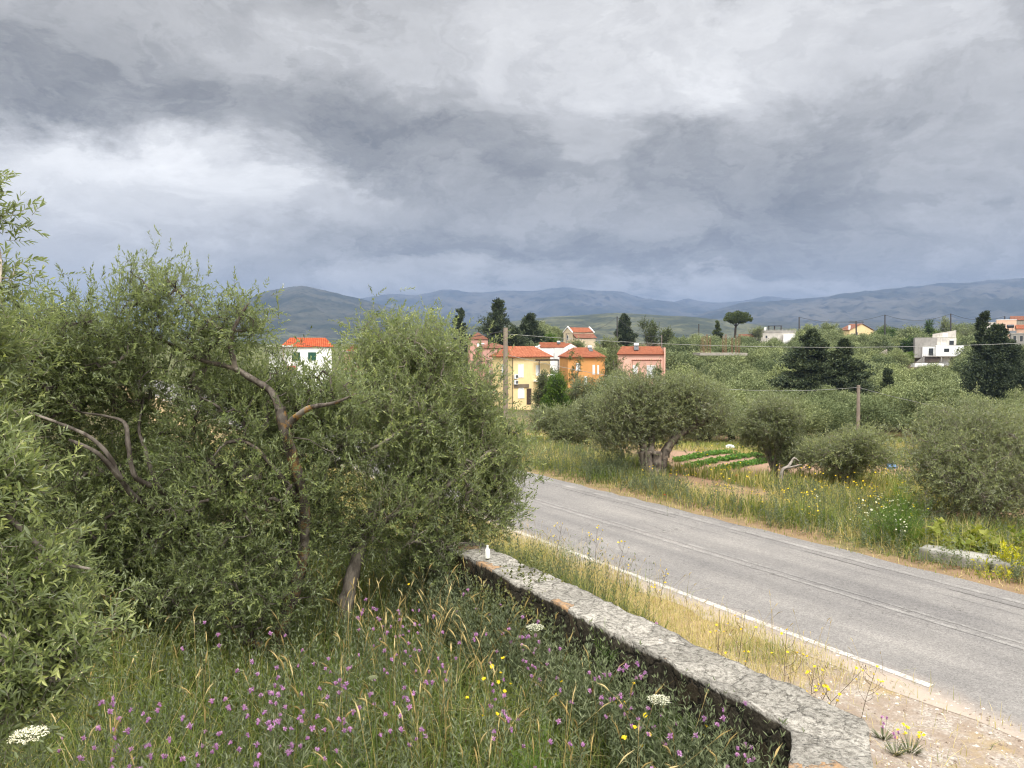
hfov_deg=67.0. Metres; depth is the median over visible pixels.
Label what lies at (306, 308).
hill
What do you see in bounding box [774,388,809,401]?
olive tree
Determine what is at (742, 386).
olive tree
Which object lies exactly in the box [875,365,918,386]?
olive tree
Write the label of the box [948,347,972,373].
olive tree
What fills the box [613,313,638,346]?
cypress tree
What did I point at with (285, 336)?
hill
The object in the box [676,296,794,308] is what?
mountain
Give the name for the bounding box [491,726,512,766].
purple flower plant
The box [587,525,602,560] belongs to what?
tall yellow weed
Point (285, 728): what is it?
purple flower plant
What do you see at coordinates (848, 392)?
olive tree
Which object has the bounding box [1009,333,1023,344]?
house
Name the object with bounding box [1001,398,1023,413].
olive tree
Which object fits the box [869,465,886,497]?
yellow daisy plant
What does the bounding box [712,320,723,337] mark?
pine tree
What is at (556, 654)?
bramble bush
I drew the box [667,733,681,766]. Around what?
purple flower plant
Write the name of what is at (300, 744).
purple flower plant
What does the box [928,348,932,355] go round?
window
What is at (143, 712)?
purple flower plant
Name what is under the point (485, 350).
house
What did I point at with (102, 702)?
purple flower plant
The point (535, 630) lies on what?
umbel flower
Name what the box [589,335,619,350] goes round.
broadleaf tree
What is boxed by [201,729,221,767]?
purple flower plant
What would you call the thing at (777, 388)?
olive tree
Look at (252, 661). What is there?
purple flower plant
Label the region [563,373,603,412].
olive tree
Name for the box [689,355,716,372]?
olive tree
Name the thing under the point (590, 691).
purple flower plant
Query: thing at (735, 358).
olive tree
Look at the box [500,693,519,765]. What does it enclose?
purple flower plant
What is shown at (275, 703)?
purple flower plant
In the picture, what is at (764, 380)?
olive tree
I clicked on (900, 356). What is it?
olive tree
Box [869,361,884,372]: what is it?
olive tree
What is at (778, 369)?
olive tree
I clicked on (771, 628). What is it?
dry verge ears
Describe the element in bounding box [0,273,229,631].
olive tree
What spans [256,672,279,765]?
purple flower plant
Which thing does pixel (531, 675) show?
purple flower plant
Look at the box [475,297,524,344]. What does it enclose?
pine tree
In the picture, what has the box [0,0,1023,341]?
sky
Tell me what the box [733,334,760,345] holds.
olive tree
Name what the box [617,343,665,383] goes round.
house
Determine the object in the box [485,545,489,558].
bottle
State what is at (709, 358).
olive tree
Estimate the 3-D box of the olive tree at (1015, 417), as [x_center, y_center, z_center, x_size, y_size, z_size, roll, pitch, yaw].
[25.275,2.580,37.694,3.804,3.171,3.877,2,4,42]
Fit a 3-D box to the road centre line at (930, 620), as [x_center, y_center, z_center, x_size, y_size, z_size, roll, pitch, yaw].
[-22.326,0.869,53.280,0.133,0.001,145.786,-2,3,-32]
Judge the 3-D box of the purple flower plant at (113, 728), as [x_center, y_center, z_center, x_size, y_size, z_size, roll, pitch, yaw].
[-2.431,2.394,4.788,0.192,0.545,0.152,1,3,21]
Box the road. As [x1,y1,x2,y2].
[141,380,1023,740]
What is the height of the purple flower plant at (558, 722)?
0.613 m
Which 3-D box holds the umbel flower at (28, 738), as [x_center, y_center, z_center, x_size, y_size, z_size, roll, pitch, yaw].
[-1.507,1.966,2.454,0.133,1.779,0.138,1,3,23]
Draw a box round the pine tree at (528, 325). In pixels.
[518,312,549,345]
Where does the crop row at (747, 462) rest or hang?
on the ground at (941, 733)
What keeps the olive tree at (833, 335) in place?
on the ground at (941, 733)
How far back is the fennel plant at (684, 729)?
5.20 m
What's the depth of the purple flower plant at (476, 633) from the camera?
6.15 m
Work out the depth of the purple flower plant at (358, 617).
7.21 m
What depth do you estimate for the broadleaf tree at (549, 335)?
173.99 m
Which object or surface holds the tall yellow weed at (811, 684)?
on the ground at (941, 733)
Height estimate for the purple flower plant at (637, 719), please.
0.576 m
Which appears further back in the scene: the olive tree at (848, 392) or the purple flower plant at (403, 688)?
the olive tree at (848, 392)
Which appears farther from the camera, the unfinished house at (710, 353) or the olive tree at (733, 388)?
the unfinished house at (710, 353)
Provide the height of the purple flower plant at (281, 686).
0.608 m
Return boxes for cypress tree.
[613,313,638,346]
[877,367,894,395]
[970,310,991,355]
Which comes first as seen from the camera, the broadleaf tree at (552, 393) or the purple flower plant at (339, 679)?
the purple flower plant at (339, 679)
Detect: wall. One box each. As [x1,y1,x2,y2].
[436,536,872,767]
[918,544,1023,578]
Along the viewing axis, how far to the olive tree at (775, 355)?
163.19 m
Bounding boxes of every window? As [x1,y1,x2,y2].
[308,352,315,360]
[518,364,523,377]
[518,388,523,398]
[647,365,655,377]
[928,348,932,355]
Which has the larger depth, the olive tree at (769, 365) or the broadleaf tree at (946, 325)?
the broadleaf tree at (946, 325)
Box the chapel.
[563,326,596,348]
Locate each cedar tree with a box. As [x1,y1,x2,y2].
[766,328,857,395]
[806,338,878,396]
[956,322,1023,404]
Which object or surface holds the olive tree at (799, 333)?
on the ground at (941, 733)
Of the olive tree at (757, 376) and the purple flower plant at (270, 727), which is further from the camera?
the olive tree at (757, 376)
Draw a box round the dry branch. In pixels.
[779,457,801,483]
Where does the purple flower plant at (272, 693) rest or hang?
on the ground at (941, 733)
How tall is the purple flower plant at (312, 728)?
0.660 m
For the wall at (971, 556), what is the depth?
11.99 m
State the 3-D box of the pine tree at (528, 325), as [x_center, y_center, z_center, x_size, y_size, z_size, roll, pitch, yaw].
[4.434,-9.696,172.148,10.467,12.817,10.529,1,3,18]
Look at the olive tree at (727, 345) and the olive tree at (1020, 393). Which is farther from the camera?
the olive tree at (727, 345)
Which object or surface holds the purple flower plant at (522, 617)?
on the ground at (941, 733)
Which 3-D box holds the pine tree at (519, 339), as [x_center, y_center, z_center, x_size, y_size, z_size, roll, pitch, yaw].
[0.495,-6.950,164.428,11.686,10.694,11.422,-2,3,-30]
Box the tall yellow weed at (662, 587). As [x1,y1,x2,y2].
[650,569,668,600]
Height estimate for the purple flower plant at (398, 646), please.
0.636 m
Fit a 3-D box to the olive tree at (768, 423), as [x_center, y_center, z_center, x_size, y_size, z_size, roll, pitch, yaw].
[7.248,1.333,21.567,2.588,2.798,2.697,0,3,0]
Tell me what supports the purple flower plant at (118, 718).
on the ground at (941, 733)
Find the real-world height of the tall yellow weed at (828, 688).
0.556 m
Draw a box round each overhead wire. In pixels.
[281,331,502,347]
[509,355,856,390]
[511,334,1018,347]
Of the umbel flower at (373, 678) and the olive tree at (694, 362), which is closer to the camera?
the umbel flower at (373, 678)
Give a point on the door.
(529, 389)
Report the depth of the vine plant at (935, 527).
12.98 m
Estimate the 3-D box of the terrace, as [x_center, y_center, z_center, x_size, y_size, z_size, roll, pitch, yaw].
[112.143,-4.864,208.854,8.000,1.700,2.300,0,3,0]
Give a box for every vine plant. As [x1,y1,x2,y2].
[902,517,966,550]
[935,524,1002,553]
[967,524,1023,554]
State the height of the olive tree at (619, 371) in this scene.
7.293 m
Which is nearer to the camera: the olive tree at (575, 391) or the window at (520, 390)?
the olive tree at (575, 391)
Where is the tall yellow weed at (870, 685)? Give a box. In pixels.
[856,664,884,717]
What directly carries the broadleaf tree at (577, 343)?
on the ground at (941, 733)
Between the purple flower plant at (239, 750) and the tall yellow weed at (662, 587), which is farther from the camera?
the tall yellow weed at (662, 587)
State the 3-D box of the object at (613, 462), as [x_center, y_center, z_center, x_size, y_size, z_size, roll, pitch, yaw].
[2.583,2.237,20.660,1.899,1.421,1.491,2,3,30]
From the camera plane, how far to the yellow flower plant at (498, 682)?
5.77 m
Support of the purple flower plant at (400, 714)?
on the ground at (941, 733)
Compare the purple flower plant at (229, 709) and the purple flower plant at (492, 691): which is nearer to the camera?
the purple flower plant at (229, 709)
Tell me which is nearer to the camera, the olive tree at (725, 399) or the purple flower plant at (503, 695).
the purple flower plant at (503, 695)
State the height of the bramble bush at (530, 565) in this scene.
1.093 m
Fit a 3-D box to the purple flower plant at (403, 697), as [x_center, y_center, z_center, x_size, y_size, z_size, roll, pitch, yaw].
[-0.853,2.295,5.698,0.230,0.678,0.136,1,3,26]
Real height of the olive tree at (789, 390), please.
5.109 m
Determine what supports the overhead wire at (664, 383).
attached to the utility pole at (505, 345)
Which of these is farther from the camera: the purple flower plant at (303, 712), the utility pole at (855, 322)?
the utility pole at (855, 322)
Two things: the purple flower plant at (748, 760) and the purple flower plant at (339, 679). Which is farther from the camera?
the purple flower plant at (339, 679)
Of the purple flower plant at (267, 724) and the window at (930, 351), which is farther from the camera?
the window at (930, 351)
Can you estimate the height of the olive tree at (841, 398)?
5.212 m
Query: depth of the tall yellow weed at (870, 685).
6.93 m
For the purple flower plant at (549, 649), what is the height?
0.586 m
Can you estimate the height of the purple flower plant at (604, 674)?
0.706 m
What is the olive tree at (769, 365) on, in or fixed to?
on the ground at (941, 733)
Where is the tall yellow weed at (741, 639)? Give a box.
[724,610,756,665]
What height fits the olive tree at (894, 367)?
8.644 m
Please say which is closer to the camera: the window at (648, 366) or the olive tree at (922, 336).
the window at (648, 366)
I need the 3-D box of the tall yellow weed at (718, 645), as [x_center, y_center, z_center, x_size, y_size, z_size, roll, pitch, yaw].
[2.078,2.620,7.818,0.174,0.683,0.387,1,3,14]
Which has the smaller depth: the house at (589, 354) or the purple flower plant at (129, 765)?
the purple flower plant at (129, 765)
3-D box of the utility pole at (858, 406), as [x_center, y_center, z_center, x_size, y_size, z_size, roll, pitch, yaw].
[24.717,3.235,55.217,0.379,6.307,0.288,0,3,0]
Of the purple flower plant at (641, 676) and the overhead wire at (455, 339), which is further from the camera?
the overhead wire at (455, 339)
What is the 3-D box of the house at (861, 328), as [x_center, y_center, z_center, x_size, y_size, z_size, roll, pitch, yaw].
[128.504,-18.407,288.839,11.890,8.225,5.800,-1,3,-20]
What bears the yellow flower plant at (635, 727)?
on the ground at (941, 733)
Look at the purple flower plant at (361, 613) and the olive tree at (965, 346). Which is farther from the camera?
the olive tree at (965, 346)
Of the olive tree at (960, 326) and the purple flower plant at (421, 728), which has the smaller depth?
the purple flower plant at (421, 728)
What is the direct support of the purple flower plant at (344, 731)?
on the ground at (941, 733)
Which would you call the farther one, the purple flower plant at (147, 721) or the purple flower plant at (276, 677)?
the purple flower plant at (276, 677)
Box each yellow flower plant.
[463,696,484,765]
[476,664,499,724]
[481,677,498,767]
[499,656,511,731]
[616,735,636,767]
[628,713,650,763]
[631,725,644,767]
[896,723,926,753]
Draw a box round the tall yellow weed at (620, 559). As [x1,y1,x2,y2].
[616,540,628,581]
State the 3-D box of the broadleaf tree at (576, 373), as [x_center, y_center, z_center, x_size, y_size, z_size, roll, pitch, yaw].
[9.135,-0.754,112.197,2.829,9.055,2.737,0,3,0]
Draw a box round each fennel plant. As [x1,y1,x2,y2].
[293,736,367,767]
[486,716,561,767]
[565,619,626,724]
[636,693,702,767]
[856,468,934,547]
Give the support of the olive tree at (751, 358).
on the ground at (941, 733)
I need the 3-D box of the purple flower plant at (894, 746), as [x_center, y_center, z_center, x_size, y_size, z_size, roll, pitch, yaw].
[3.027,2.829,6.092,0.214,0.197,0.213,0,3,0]
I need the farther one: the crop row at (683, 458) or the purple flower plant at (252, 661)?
the crop row at (683, 458)
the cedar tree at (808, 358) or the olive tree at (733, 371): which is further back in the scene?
the olive tree at (733, 371)
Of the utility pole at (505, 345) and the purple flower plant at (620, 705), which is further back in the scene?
the utility pole at (505, 345)
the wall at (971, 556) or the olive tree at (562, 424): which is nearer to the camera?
the wall at (971, 556)
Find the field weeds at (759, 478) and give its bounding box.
[505,427,1023,509]
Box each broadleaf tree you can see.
[539,369,571,411]
[540,331,560,341]
[566,348,584,385]
[568,336,586,346]
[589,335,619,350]
[596,340,629,379]
[637,316,661,345]
[656,325,675,346]
[748,325,765,341]
[877,324,900,337]
[897,335,913,362]
[922,318,936,337]
[938,316,957,333]
[958,323,978,337]
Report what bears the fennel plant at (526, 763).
on the ground at (941, 733)
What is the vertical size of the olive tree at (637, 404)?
3.639 m
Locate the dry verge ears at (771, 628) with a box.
[388,504,882,690]
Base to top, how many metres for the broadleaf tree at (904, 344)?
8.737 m
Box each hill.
[163,330,415,343]
[173,286,478,338]
[400,313,801,343]
[748,319,995,332]
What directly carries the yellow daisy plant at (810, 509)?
on the ground at (941, 733)
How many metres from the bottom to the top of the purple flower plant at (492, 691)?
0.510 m
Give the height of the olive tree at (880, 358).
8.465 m
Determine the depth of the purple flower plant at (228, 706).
4.99 m
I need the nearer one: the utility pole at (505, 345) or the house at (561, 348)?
the utility pole at (505, 345)
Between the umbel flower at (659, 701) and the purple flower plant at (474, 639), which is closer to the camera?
the umbel flower at (659, 701)
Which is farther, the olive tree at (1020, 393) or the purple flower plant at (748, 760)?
the olive tree at (1020, 393)
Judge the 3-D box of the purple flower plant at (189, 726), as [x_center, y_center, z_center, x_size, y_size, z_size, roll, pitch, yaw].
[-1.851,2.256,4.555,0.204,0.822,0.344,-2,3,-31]
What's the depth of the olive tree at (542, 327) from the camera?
222.98 m
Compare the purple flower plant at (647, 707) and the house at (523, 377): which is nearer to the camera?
the purple flower plant at (647, 707)
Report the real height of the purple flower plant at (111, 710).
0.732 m
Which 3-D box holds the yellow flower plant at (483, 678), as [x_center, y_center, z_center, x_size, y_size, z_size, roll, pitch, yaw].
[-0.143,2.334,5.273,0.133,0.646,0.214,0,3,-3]
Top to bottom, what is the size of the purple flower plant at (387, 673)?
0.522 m
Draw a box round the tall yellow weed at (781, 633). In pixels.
[764,628,807,682]
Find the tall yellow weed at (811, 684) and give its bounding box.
[805,665,826,698]
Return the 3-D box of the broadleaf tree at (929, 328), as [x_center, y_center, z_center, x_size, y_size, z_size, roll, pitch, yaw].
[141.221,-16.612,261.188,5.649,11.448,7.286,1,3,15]
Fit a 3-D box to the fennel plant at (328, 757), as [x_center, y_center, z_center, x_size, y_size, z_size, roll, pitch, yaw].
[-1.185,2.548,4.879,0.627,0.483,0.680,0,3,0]
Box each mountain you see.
[360,287,717,324]
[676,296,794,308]
[694,278,1023,322]
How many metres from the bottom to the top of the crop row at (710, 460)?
0.761 m
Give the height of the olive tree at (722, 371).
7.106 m
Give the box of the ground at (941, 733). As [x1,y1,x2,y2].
[3,343,1023,767]
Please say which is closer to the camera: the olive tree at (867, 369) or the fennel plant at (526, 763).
the fennel plant at (526, 763)
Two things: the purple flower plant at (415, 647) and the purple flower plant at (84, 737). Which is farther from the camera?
the purple flower plant at (415, 647)
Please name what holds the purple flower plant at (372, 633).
on the ground at (941, 733)
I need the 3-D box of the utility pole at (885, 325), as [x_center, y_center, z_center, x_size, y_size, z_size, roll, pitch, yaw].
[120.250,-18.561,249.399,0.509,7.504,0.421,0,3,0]
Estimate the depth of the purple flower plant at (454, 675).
6.00 m
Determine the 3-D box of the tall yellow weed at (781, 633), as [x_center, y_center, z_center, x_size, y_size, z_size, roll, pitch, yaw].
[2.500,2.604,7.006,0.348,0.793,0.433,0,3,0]
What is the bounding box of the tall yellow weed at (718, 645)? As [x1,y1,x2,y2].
[709,616,725,650]
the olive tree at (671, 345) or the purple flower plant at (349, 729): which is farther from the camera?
the olive tree at (671, 345)
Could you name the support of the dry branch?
on the ground at (941, 733)
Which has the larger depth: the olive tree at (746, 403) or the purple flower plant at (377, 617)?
the olive tree at (746, 403)
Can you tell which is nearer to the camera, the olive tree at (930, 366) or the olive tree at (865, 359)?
the olive tree at (930, 366)
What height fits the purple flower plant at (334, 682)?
0.662 m
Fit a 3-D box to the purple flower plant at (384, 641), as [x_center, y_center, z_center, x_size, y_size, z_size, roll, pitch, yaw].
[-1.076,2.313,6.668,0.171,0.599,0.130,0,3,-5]
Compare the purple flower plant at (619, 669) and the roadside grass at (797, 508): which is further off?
the roadside grass at (797, 508)
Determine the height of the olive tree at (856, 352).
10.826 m
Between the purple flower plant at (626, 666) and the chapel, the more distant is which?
the chapel
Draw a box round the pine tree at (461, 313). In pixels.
[446,307,471,359]
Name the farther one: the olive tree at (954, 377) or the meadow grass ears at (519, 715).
the olive tree at (954, 377)
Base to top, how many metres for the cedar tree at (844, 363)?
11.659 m
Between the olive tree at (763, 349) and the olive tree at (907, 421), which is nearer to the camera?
the olive tree at (907, 421)
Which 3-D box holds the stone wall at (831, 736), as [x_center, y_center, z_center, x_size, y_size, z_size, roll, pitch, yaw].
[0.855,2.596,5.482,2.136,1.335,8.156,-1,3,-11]
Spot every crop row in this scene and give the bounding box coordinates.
[673,449,737,461]
[681,452,763,467]
[706,457,773,473]
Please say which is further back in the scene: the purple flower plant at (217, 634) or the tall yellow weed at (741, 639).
the tall yellow weed at (741, 639)
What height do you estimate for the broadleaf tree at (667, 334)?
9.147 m
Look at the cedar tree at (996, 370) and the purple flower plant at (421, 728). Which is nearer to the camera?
the purple flower plant at (421, 728)
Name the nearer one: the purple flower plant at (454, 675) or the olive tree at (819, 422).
the purple flower plant at (454, 675)
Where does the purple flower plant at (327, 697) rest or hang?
on the ground at (941, 733)
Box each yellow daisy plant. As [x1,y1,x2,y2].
[801,492,820,534]
[853,472,867,517]
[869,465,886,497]
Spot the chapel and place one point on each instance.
(576, 332)
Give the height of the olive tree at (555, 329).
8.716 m
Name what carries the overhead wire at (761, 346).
attached to the utility pole at (505, 345)
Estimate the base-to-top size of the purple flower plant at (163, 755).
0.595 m
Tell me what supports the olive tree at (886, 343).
on the ground at (941, 733)
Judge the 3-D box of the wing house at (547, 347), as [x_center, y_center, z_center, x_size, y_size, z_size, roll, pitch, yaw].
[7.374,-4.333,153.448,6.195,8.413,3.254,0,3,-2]
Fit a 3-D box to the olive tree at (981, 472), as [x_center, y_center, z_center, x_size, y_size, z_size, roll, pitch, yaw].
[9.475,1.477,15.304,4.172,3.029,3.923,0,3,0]
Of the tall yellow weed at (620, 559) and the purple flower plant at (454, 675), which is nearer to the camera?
the purple flower plant at (454, 675)
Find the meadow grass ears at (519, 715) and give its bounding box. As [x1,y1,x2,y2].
[1,554,781,767]
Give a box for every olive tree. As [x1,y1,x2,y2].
[0,169,150,767]
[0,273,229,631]
[5,225,407,661]
[286,285,552,626]
[522,394,596,446]
[529,369,557,410]
[538,319,551,331]
[544,324,563,338]
[544,330,560,340]
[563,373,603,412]
[573,391,619,451]
[574,358,749,476]
[590,369,635,396]
[594,344,613,355]
[605,355,617,372]
[608,364,628,386]
[623,402,695,441]
[659,362,716,385]
[662,334,691,353]
[665,348,689,362]
[665,349,711,374]
[683,355,709,365]
[683,377,739,440]
[686,333,708,340]
[687,385,748,442]
[689,334,727,355]
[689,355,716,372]
[690,347,718,365]
[698,343,739,361]
[701,364,733,383]
[708,359,744,378]
[710,350,755,373]
[711,352,744,364]
[713,374,765,401]
[714,379,749,434]
[717,340,737,351]
[718,387,759,440]
[722,368,774,396]
[723,339,753,355]
[725,386,822,476]
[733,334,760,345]
[736,366,764,378]
[740,349,778,367]
[743,369,768,386]
[749,356,782,374]
[753,338,784,352]
[755,344,789,352]
[755,348,785,362]
[755,377,775,390]
[757,345,784,354]
[763,337,788,345]
[763,363,796,378]
[764,338,786,350]
[765,375,784,390]
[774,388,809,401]
[775,388,797,398]
[785,339,803,351]
[786,329,823,346]
[786,418,905,485]
[793,397,836,437]
[795,394,855,436]
[801,323,822,332]
[806,384,853,402]
[818,322,843,334]
[818,326,847,342]
[827,342,863,358]
[832,390,886,411]
[836,388,864,398]
[837,391,906,431]
[848,334,865,341]
[852,333,874,345]
[852,339,870,355]
[852,354,867,363]
[857,337,889,351]
[857,354,871,361]
[857,363,876,373]
[862,333,896,351]
[863,348,892,360]
[864,392,905,429]
[866,352,898,366]
[868,372,910,390]
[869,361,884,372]
[869,378,946,432]
[871,324,892,334]
[871,361,916,383]
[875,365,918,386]
[876,384,903,396]
[884,348,914,368]
[885,382,1023,526]
[887,373,977,430]
[891,323,925,341]
[892,335,908,350]
[894,399,984,443]
[909,370,954,386]
[911,331,930,359]
[914,362,959,384]
[930,375,971,397]
[944,371,964,389]
[945,322,971,332]
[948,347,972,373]
[951,350,968,364]
[952,339,976,356]
[956,332,974,352]
[956,394,996,408]
[960,390,996,407]
[991,397,1013,407]
[993,406,1023,448]
[1000,397,1023,409]
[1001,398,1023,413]
[1002,386,1023,406]
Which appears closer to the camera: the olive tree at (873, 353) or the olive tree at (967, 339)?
the olive tree at (873, 353)
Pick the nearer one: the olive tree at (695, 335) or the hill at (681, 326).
the olive tree at (695, 335)
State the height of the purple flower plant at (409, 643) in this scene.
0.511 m
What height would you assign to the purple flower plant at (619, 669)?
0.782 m
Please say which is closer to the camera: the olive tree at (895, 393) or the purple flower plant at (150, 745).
the purple flower plant at (150, 745)
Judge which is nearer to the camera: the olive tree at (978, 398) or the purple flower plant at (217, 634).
the purple flower plant at (217, 634)
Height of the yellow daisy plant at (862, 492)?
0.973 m
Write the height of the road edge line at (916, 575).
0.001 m
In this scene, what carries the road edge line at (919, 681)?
on the road
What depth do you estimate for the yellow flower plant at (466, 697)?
5.32 m
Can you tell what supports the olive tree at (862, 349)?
on the ground at (941, 733)
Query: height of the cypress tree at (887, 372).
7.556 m
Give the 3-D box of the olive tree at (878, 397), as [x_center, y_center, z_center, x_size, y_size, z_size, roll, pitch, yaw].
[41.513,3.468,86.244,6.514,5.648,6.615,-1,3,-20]
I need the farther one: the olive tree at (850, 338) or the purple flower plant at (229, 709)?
the olive tree at (850, 338)
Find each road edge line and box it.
[147,393,932,686]
[157,381,1023,603]
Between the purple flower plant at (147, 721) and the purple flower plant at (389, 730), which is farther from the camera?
the purple flower plant at (389, 730)
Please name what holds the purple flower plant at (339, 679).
on the ground at (941, 733)
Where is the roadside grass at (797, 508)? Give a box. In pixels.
[224,390,1023,593]
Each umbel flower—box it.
[8,725,48,767]
[365,675,383,767]
[524,623,544,767]
[647,694,669,767]
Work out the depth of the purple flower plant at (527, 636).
5.96 m
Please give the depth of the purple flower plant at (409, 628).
6.95 m
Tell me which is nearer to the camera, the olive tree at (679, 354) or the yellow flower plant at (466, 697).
the yellow flower plant at (466, 697)
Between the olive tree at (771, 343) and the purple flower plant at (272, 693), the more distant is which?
the olive tree at (771, 343)
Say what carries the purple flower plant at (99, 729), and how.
on the ground at (941, 733)
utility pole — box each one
[503,328,509,420]
[849,321,863,334]
[856,385,861,429]
[884,315,885,335]
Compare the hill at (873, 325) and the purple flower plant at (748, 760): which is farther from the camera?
the hill at (873, 325)
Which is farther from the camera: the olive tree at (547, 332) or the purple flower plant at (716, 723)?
the olive tree at (547, 332)
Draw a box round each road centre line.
[161,388,1023,649]
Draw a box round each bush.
[431,551,568,679]
[504,608,591,694]
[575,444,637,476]
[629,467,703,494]
[649,366,662,383]
[900,352,914,366]
[971,540,1023,580]
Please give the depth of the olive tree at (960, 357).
180.64 m
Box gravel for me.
[647,596,1023,767]
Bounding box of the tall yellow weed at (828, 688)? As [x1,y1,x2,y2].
[814,684,830,703]
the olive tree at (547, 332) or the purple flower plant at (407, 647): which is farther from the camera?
the olive tree at (547, 332)
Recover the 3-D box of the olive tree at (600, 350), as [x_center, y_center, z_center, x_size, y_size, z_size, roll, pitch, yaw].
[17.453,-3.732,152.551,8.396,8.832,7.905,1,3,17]
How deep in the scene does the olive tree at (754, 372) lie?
127.30 m
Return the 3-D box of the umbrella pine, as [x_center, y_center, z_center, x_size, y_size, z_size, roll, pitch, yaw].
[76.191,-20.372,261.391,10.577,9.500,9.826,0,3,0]
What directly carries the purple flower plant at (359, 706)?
on the ground at (941, 733)
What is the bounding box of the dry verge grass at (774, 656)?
[210,440,1020,767]
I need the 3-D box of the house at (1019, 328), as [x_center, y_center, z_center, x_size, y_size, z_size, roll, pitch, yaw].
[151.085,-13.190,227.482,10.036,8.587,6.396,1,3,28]
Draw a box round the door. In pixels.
[527,388,530,404]
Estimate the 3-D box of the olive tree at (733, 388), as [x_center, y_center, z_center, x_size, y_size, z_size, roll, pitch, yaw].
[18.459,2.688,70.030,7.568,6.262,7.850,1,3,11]
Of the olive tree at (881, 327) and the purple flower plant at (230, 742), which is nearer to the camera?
the purple flower plant at (230, 742)
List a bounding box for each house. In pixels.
[267,338,332,387]
[467,332,487,370]
[476,343,502,384]
[489,346,558,409]
[535,341,564,369]
[554,343,575,371]
[558,346,606,395]
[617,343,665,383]
[693,334,746,354]
[760,326,795,343]
[842,323,874,334]
[913,330,963,365]
[987,319,1016,338]
[1007,324,1023,332]
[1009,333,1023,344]
[1010,316,1023,324]
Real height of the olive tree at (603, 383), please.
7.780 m
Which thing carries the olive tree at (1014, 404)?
on the ground at (941, 733)
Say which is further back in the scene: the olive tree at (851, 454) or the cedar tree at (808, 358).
the cedar tree at (808, 358)
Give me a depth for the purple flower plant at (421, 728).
4.89 m
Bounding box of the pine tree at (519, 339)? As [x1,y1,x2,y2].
[508,326,535,345]
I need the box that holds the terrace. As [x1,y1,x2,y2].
[910,363,943,366]
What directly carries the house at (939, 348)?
on the ground at (941, 733)
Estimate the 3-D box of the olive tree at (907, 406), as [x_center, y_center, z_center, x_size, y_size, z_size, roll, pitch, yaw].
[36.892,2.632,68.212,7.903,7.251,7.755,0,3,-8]
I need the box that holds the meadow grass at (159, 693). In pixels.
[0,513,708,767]
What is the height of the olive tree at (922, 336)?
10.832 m
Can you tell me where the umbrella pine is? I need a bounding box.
[723,310,752,337]
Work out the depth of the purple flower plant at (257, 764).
4.38 m
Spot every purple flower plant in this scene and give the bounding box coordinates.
[77,726,100,766]
[81,701,114,764]
[92,716,121,767]
[96,695,115,766]
[107,707,145,767]
[109,727,121,767]
[123,708,162,767]
[127,746,135,767]
[130,702,160,767]
[146,736,170,767]
[161,753,199,767]
[180,621,219,718]
[180,752,198,765]
[181,699,218,767]
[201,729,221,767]
[210,704,245,767]
[221,697,249,764]
[228,732,248,765]
[235,668,253,739]
[235,746,258,767]
[239,659,254,729]
[254,709,277,767]
[254,753,261,767]
[255,705,292,767]
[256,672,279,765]
[256,690,273,764]
[263,692,281,765]
[265,720,293,767]
[268,687,303,761]
[268,713,309,767]
[269,631,298,703]
[273,665,296,735]
[275,709,319,767]
[279,726,301,767]
[289,714,315,767]
[300,667,339,765]
[301,648,315,703]
[315,684,346,767]
[318,657,349,758]
[322,718,345,767]
[323,726,352,767]
[337,681,372,767]
[341,710,362,767]
[356,598,378,653]
[360,611,378,688]
[368,607,383,668]
[373,616,381,676]
[373,667,388,744]
[378,618,395,685]
[378,712,393,767]
[383,649,405,736]
[386,631,406,697]
[390,612,402,657]
[391,609,400,670]
[392,653,416,691]
[393,700,427,767]
[398,618,413,687]
[399,704,429,767]
[402,609,419,660]
[402,686,424,763]
[406,623,415,664]
[407,679,427,767]
[408,622,420,675]
[409,631,420,669]
[431,615,448,685]
[431,662,450,738]
[444,657,457,706]
[445,637,475,713]
[474,632,489,710]
[478,683,494,728]
[488,698,518,756]
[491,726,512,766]
[492,717,512,767]
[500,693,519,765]
[502,660,538,736]
[520,633,536,708]
[520,643,536,712]
[521,616,539,698]
[527,647,561,705]
[538,663,558,717]
[549,718,571,767]
[559,670,603,761]
[569,672,611,758]
[581,693,622,767]
[602,669,636,725]
[605,661,638,767]
[610,696,632,745]
[623,663,661,746]
[630,717,666,765]
[632,675,646,744]
[640,706,656,763]
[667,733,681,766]
[693,716,722,767]
[708,745,752,767]
[720,700,748,764]
[742,753,750,767]
[870,716,894,740]
[883,730,908,755]
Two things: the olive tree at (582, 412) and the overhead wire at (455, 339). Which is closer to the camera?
the olive tree at (582, 412)
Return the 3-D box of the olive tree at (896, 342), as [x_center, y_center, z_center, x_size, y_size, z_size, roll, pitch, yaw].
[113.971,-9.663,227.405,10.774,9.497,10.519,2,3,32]
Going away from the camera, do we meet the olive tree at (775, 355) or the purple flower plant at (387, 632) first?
the purple flower plant at (387, 632)
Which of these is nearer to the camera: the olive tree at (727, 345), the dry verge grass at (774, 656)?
the dry verge grass at (774, 656)
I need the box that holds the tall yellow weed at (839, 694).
[817,665,865,705]
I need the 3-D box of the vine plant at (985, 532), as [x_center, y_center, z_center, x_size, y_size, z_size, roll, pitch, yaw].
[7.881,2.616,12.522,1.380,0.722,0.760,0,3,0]
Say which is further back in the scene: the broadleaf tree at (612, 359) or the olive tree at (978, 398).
the broadleaf tree at (612, 359)
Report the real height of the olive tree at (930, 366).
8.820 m

